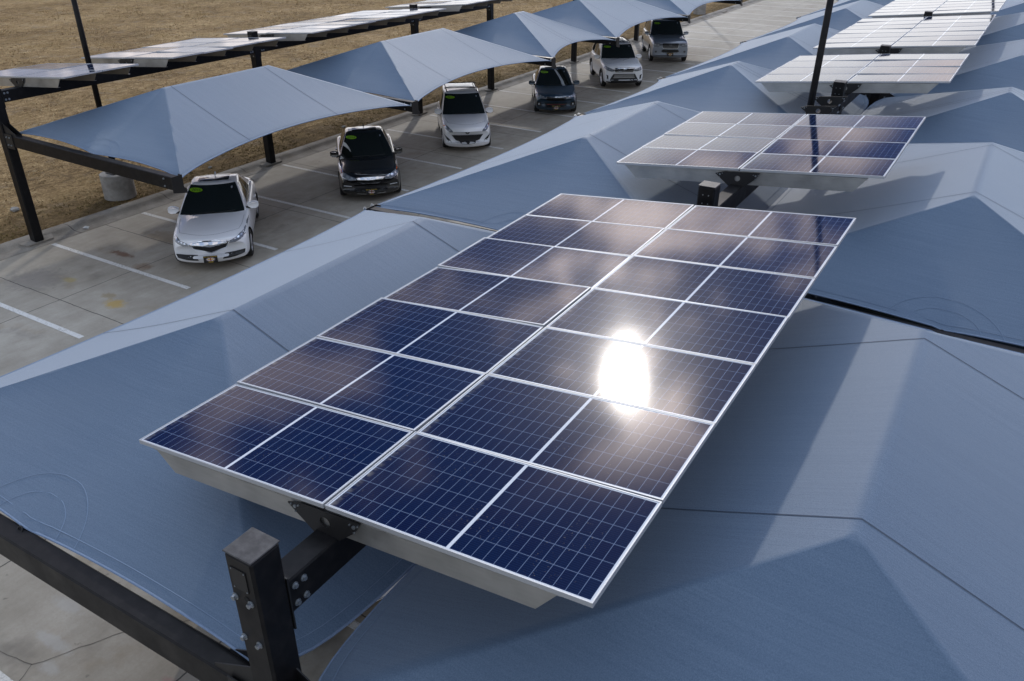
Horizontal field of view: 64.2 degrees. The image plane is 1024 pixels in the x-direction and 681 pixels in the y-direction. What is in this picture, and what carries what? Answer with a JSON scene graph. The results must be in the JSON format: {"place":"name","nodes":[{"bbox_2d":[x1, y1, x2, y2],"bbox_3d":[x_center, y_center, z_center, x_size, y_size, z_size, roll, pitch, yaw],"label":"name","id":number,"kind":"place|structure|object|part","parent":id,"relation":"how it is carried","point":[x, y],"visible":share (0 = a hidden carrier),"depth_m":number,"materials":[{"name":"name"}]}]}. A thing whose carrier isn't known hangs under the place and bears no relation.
{"place":"outdoors","nodes":[
{"label":"outdoors","id":0,"kind":"place"},
{"bbox_2d":[0,0,747,243],"bbox_3d":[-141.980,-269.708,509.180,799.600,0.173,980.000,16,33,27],"label":"field","id":1,"kind":"structure","parent":0,"point":[65,181],"depth_m":45.99,"materials":[{"name":"brown plant"}]},
{"bbox_2d":[10,207,19,211],"bbox_3d":[-14.141,-3.726,23.241,0.271,0.150,0.261,16,33,27],"label":"rock","id":2,"kind":"object","parent":1,"relation":"on","point":[14,209],"visible":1,"depth_m":23.17,"materials":[{"name":"stone"}]},
{"bbox_2d":[71,0,136,200],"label":"light pole","id":3,"kind":"object","parent":1,"relation":"on","point":[117,188],"visible":0.48,"depth_m":23.76,"materials":[{"name":"black metal"}]},
{"bbox_2d":[693,4,705,14],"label":"concrete base","id":4,"kind":"object","parent":1,"relation":"on","point":[700,10],"visible":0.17,"depth_m":60.56,"materials":[{"name":"grey concrete"}]},
{"bbox_2d":[0,0,837,680],"bbox_3d":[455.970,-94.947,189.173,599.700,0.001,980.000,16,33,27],"label":"concrete lot","id":5,"kind":"structure","parent":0,"point":[40,620],"depth_m":19.97,"materials":[{"name":"grey concrete"}]},
{"bbox_2d":[0,513,309,680],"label":"steel post","id":6,"kind":"object","parent":5,"relation":"on","point":[259,596],"visible":1,"depth_m":5.97,"materials":[{"name":"black metal"}]},
{"bbox_2d":[0,207,494,660],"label":"fabric canopy","id":7,"kind":"object","parent":6,"relation":"attached to","point":[85,473],"visible":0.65,"depth_m":7.86,"materials":[{"name":"blue fabric"}]},
{"bbox_2d":[281,501,365,628],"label":"roof beam","id":8,"kind":"structure","parent":6,"relation":"attached to","point":[317,558],"depth_m":5.51,"materials":[{"name":"black metal"}]},
{"bbox_2d":[139,194,855,608],"bbox_3d":[0.584,-0.235,8.192,4.021,0.260,7.069,11,30,30],"label":"solar array","id":9,"kind":"object","parent":8,"relation":"on","point":[531,408],"visible":0.99,"depth_m":6.72,"materials":[{"name":"blue glass"}]},
{"bbox_2d":[318,298,1023,680],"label":"fabric canopy","id":10,"kind":"object","parent":6,"relation":"attached to","point":[844,502],"visible":0.7,"depth_m":5.84,"materials":[{"name":"blue fabric"}]},
{"bbox_2d":[168,171,258,262],"bbox_3d":[-7.725,-3.425,21.365,2.209,1.490,4.795,-6,29,-11],"label":"sedan","id":11,"kind":"object","parent":5,"relation":"on","point":[218,214],"visible":1,"depth_m":20.41,"materials":[{"name":"white paint"}]},
{"bbox_3d":[-7.070,-3.932,21.471,0.216,0.391,0.809,-6,29,-11],"label":"side window","id":12,"kind":"part","parent":11,"relation":"part of","materials":[{"name":"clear glass"}]},
{"bbox_3d":[-7.215,-4.241,22.036,0.217,0.391,0.648,-6,29,-11],"label":"side window","id":13,"kind":"part","parent":11,"relation":"part of","materials":[{"name":"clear glass"}]},
{"bbox_2d":[0,92,604,680],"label":"concrete cracks","id":14,"kind":"object","parent":5,"relation":"on","point":[122,632],"visible":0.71,"depth_m":9.81,"materials":[{"name":"grey concrete"}]},
{"bbox_2d":[330,123,402,194],"bbox_3d":[-4.592,-5.858,25.767,2.218,1.525,4.811,-6,29,-10],"label":"sedan","id":15,"kind":"object","parent":5,"relation":"on","point":[367,162],"visible":1,"depth_m":24.70,"materials":[{"name":"black paint"}]},
{"bbox_3d":[-5.334,-6.224,25.617,0.217,0.419,0.809,-6,29,-10],"label":"side window","id":16,"kind":"part","parent":15,"relation":"part of","materials":[{"name":"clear glass"}]},
{"bbox_2d":[0,0,763,260],"bbox_3d":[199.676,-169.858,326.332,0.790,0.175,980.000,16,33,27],"label":"kerb","id":17,"kind":"structure","parent":5,"relation":"on","point":[12,248],"depth_m":26.57,"materials":[{"name":"concrete"}]},
{"bbox_2d":[5,10,726,246],"bbox_3d":[1.796,-13.912,41.934,0.560,0.148,56.130,16,33,27],"label":"kerb pad","id":18,"kind":"object","parent":17,"relation":"on","point":[31,243],"visible":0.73,"depth_m":27.19,"materials":[{"name":"concrete"}]},
{"bbox_2d":[0,91,187,241],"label":"steel post","id":19,"kind":"object","parent":18,"relation":"on","point":[12,139],"visible":1,"depth_m":19.31,"materials":[{"name":"black metal"}]},
{"bbox_2d":[0,47,255,107],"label":"roof beam","id":20,"kind":"structure","parent":19,"relation":"attached to","point":[18,91],"depth_m":21.67,"materials":[{"name":"black metal"}]},
{"bbox_2d":[0,63,138,87],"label":"solar array","id":21,"kind":"object","parent":20,"relation":"on","point":[50,75],"visible":0.98,"depth_m":20.18,"materials":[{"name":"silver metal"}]},
{"bbox_2d":[81,37,285,66],"bbox_3d":[-9.434,-8.393,23.682,4.021,0.265,4.035,12,30,30],"label":"solar array","id":22,"kind":"object","parent":20,"relation":"on","point":[188,50],"visible":0.95,"depth_m":23.02,"materials":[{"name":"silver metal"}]},
{"bbox_2d":[20,65,411,177],"bbox_3d":[-7.528,-6.327,21.413,6.082,1.195,8.145,16,33,27],"label":"fabric canopy","id":23,"kind":"object","parent":19,"relation":"attached to","point":[183,129],"visible":0.96,"depth_m":19.76,"materials":[{"name":"blue fabric"}]},
{"bbox_2d":[247,30,419,163],"bbox_3d":[-5.477,-7.054,25.119,6.374,4.206,0.348,16,33,27],"label":"steel post","id":24,"kind":"object","parent":18,"relation":"on","point":[268,138],"visible":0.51,"depth_m":25.74,"materials":[{"name":"black metal"}]},
{"bbox_2d":[259,19,414,56],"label":"roof beam","id":25,"kind":"structure","parent":24,"relation":"attached to","point":[282,44],"depth_m":28.16,"materials":[{"name":"black metal"}]},
{"bbox_2d":[223,8,445,40],"bbox_3d":[-5.976,-11.117,28.654,4.021,0.260,7.069,12,30,30],"label":"solar array","id":26,"kind":"object","parent":25,"relation":"on","point":[317,27],"visible":0.98,"depth_m":27.77,"materials":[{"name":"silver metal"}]},
{"bbox_2d":[287,28,551,100],"bbox_3d":[-3.244,-9.706,27.574,6.082,1.195,8.145,16,33,27],"label":"fabric canopy","id":27,"kind":"object","parent":24,"relation":"attached to","point":[417,66],"visible":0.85,"depth_m":25.90,"materials":[{"name":"blue fabric"}]},
{"bbox_2d":[409,4,555,113],"bbox_3d":[-1.192,-10.433,31.280,6.374,4.206,0.348,16,33,27],"label":"steel post","id":28,"kind":"object","parent":18,"relation":"on","point":[415,30],"visible":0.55,"depth_m":31.58,"materials":[{"name":"black metal"}]},
{"bbox_2d":[486,4,619,89],"bbox_3d":[1.661,-12.683,35.383,6.374,4.206,0.348,16,33,27],"label":"steel post","id":29,"kind":"object","parent":18,"relation":"on","point":[490,71],"visible":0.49,"depth_m":36.07,"materials":[{"name":"black metal"}]},
{"bbox_2d":[418,4,490,24],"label":"roof beam","id":30,"kind":"structure","parent":29,"relation":"attached to","point":[444,14],"depth_m":33.61,"materials":[{"name":"black metal"}]},
{"bbox_2d":[385,0,511,11],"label":"solar array","id":31,"kind":"object","parent":30,"relation":"on","point":[452,5],"visible":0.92,"depth_m":32.73,"materials":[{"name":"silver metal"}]},
{"bbox_2d":[455,11,615,57],"bbox_3d":[0.325,-12.520,32.706,6.082,1.195,5.395,16,33,27],"label":"fabric canopy","id":32,"kind":"object","parent":29,"relation":"attached to","point":[527,33],"visible":0.78,"depth_m":31.75,"materials":[{"name":"blue fabric"}]},
{"bbox_2d":[532,0,687,36],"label":"fabric canopy","id":33,"kind":"object","parent":29,"relation":"attached to","point":[612,18],"visible":0.74,"depth_m":36.12,"materials":[{"name":"blue fabric"}]},
{"bbox_2d":[571,0,690,61],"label":"steel post","id":34,"kind":"object","parent":18,"relation":"on","point":[574,51],"visible":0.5,"depth_m":43.37,"materials":[{"name":"black metal"}]},
{"bbox_2d":[636,0,740,14],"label":"fabric canopy","id":35,"kind":"object","parent":34,"relation":"attached to","point":[685,7],"visible":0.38,"depth_m":41.30,"materials":[{"name":"blue fabric"}]},
{"bbox_2d":[634,0,742,40],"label":"steel post","id":36,"kind":"object","parent":18,"relation":"on","point":[636,32],"visible":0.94,"depth_m":49.55,"materials":[{"name":"black metal"}]},
{"bbox_2d":[376,577,402,601],"bbox_3d":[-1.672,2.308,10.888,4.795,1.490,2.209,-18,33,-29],"label":"parking line","id":37,"kind":"object","parent":5,"relation":"on","point":[383,596],"depth_m":10.18,"materials":[{"name":"white paint"}]},
{"bbox_2d":[0,0,825,680],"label":"parking markings","id":38,"kind":"object","parent":5,"relation":"on","point":[354,624],"visible":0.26,"depth_m":21.21,"materials":[{"name":"paint"}]},
{"bbox_2d":[434,82,492,146],"bbox_3d":[-1.823,-8.402,30.217,2.116,1.706,4.549,-4,29,-7],"label":"car","id":39,"kind":"object","parent":5,"relation":"on","point":[461,112],"visible":1,"depth_m":29.27,"materials":[{"name":"white paint"}]},
{"bbox_2d":[529,66,578,110],"bbox_3d":[1.779,-10.935,35.045,2.144,1.505,4.540,0,29,-1],"label":"sedan","id":40,"kind":"object","parent":5,"relation":"on","point":[553,88],"visible":0.99,"depth_m":33.93,"materials":[{"name":"blue metal"}]},
{"bbox_2d":[589,36,642,85],"bbox_3d":[5.002,-13.554,39.512,2.274,1.802,4.840,-2,29,-4],"label":"suv","id":41,"kind":"object","parent":5,"relation":"on","point":[613,63],"visible":0.95,"depth_m":38.34,"materials":[{"name":"white paint"}]},
{"bbox_2d":[642,19,688,60],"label":"suv","id":42,"kind":"object","parent":5,"relation":"on","point":[662,38],"visible":0.91,"depth_m":44.00,"materials":[{"name":"silver metal"}]},
{"bbox_2d":[366,180,1023,353],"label":"steel post","id":43,"kind":"object","parent":5,"relation":"on","point":[708,193],"visible":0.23,"depth_m":11.11,"materials":[{"name":"black metal"}]},
{"bbox_2d":[370,101,786,229],"bbox_3d":[2.171,-3.794,16.084,6.234,1.195,8.190,16,33,27],"label":"fabric canopy","id":44,"kind":"object","parent":43,"relation":"attached to","point":[580,155],"visible":0.48,"depth_m":14.40,"materials":[{"name":"blue fabric"}]},
{"bbox_2d":[716,96,846,207],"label":"roof beam","id":45,"kind":"structure","parent":43,"relation":"attached to","point":[734,194],"depth_m":12.35,"materials":[{"name":"black metal"}]},
{"bbox_2d":[616,111,925,191],"bbox_3d":[4.457,-3.288,13.762,4.021,0.257,4.035,11,30,30],"label":"solar array","id":46,"kind":"object","parent":45,"relation":"on","point":[848,153],"visible":1,"depth_m":13.13,"materials":[{"name":"blue glass"}]},
{"bbox_2d":[765,142,1023,346],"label":"fabric canopy","id":47,"kind":"object","parent":43,"relation":"attached to","point":[934,237],"visible":0.69,"depth_m":11.42,"materials":[{"name":"blue fabric"}]},
{"bbox_2d":[577,80,846,115],"bbox_3d":[6.967,-3.532,18.375,12.264,4.486,0.340,16,33,27],"label":"steel post","id":48,"kind":"object","parent":5,"relation":"on","point":[839,88],"visible":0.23,"depth_m":17.27,"materials":[{"name":"black metal"}]},
{"bbox_2d":[829,82,861,112],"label":"roof beam","id":49,"kind":"structure","parent":48,"relation":"attached to","point":[850,95],"depth_m":17.90,"materials":[{"name":"black metal"}]},
{"bbox_2d":[755,54,969,93],"bbox_3d":[8.383,-6.386,19.405,4.021,0.264,4.035,11,30,30],"label":"solar array","id":50,"kind":"object","parent":49,"relation":"on","point":[900,73],"visible":0.98,"depth_m":18.71,"materials":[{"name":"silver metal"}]},
{"bbox_2d":[660,44,894,108],"bbox_3d":[9.789,-5.758,22.433,12.264,4.486,0.340,16,33,27],"label":"steel post","id":51,"kind":"object","parent":5,"relation":"on","point":[875,97],"visible":0.18,"depth_m":21.81,"materials":[{"name":"black metal"}]},
{"bbox_2d":[578,61,868,114],"bbox_3d":[5.703,-6.580,21.163,6.234,1.195,5.460,16,33,27],"label":"fabric canopy","id":52,"kind":"object","parent":51,"relation":"attached to","point":[732,87],"visible":0.61,"depth_m":20.34,"materials":[{"name":"blue fabric"}]},
{"bbox_2d":[860,87,1023,151],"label":"fabric canopy","id":53,"kind":"object","parent":51,"relation":"attached to","point":[994,115],"visible":0.66,"depth_m":17.66,"materials":[{"name":"blue fabric"}]},
{"bbox_2d":[890,39,1023,96],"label":"fabric canopy","id":54,"kind":"object","parent":51,"relation":"attached to","point":[995,65],"visible":0.41,"depth_m":21.79,"materials":[{"name":"blue fabric"}]},
{"bbox_2d":[805,0,833,114],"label":"light pole","id":55,"kind":"object","parent":5,"relation":"on","point":[820,53],"visible":0.38,"depth_m":16.09,"materials":[{"name":"black metal"}]},
{"bbox_2d":[742,11,932,42],"bbox_3d":[14.000,-9.079,28.489,12.264,4.486,0.340,16,33,27],"label":"steel post","id":56,"kind":"object","parent":5,"relation":"on","point":[928,13],"visible":0.14,"depth_m":27.36,"materials":[{"name":"black metal"}]},
{"bbox_2d":[659,23,839,78],"bbox_3d":[9.220,-9.353,26.220,6.234,1.195,8.130,16,33,27],"label":"fabric canopy","id":57,"kind":"object","parent":56,"relation":"attached to","point":[773,51],"visible":0.37,"depth_m":24.73,"materials":[{"name":"blue fabric"}]},
{"bbox_2d":[875,48,901,53],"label":"roof beam","id":58,"kind":"structure","parent":56,"relation":"attached to","point":[895,50],"depth_m":21.88,"materials":[{"name":"black metal"}]},
{"bbox_2d":[813,14,995,54],"bbox_3d":[11.986,-9.226,24.586,4.021,0.260,7.069,11,30,30],"label":"solar array","id":59,"kind":"object","parent":58,"relation":"on","point":[937,35],"visible":0.9,"depth_m":23.59,"materials":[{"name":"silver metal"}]},
{"bbox_3d":[18.254,-12.433,34.605,12.264,4.486,0.340,16,33,27],"label":"steel post","id":60,"kind":"object","parent":5,"relation":"on","visible":0},
{"bbox_2d":[741,0,883,42],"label":"fabric canopy","id":61,"kind":"object","parent":60,"relation":"attached to","point":[845,16],"visible":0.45,"depth_m":30.87,"materials":[{"name":"blue fabric"}]},
{"bbox_2d":[965,12,1023,47],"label":"fabric canopy","id":62,"kind":"object","parent":60,"relation":"attached to","point":[1005,28],"visible":0.3,"depth_m":27.90,"materials":[{"name":"blue fabric"}]},
{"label":"steel post","id":63,"kind":"object","parent":5,"relation":"on","visible":0},
{"bbox_2d":[797,0,893,17],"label":"fabric canopy","id":64,"kind":"object","parent":63,"relation":"attached to","point":[844,2],"visible":0.22,"depth_m":36.94,"materials":[{"name":"blue fabric"}]},
{"bbox_2d":[868,0,1005,17],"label":"solar array","id":65,"kind":"object","parent":63,"relation":"attached to","point":[904,8],"visible":0.91,"depth_m":29.14,"materials":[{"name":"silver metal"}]},
{"bbox_2d":[990,0,1023,16],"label":"fabric canopy","id":66,"kind":"object","parent":63,"relation":"attached to","point":[1011,7],"visible":0.21,"depth_m":34.00,"materials":[{"name":"blue fabric"}]},
{"bbox_2d":[805,294,1023,348],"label":"roof beam","id":67,"kind":"structure","parent":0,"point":[827,300],"depth_m":15.64,"materials":[{"name":"black metal"}]},
{"bbox_3d":[6.999,-0.715,15.535,0.648,0.419,0.218,16,33,27],"label":"side window","id":68,"kind":"part","parent":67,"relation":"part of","materials":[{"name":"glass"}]},
{"bbox_3d":[7.562,-0.550,15.233,0.809,0.419,0.217,16,33,27],"label":"side window","id":69,"kind":"part","parent":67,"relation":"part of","materials":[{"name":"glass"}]}
]}

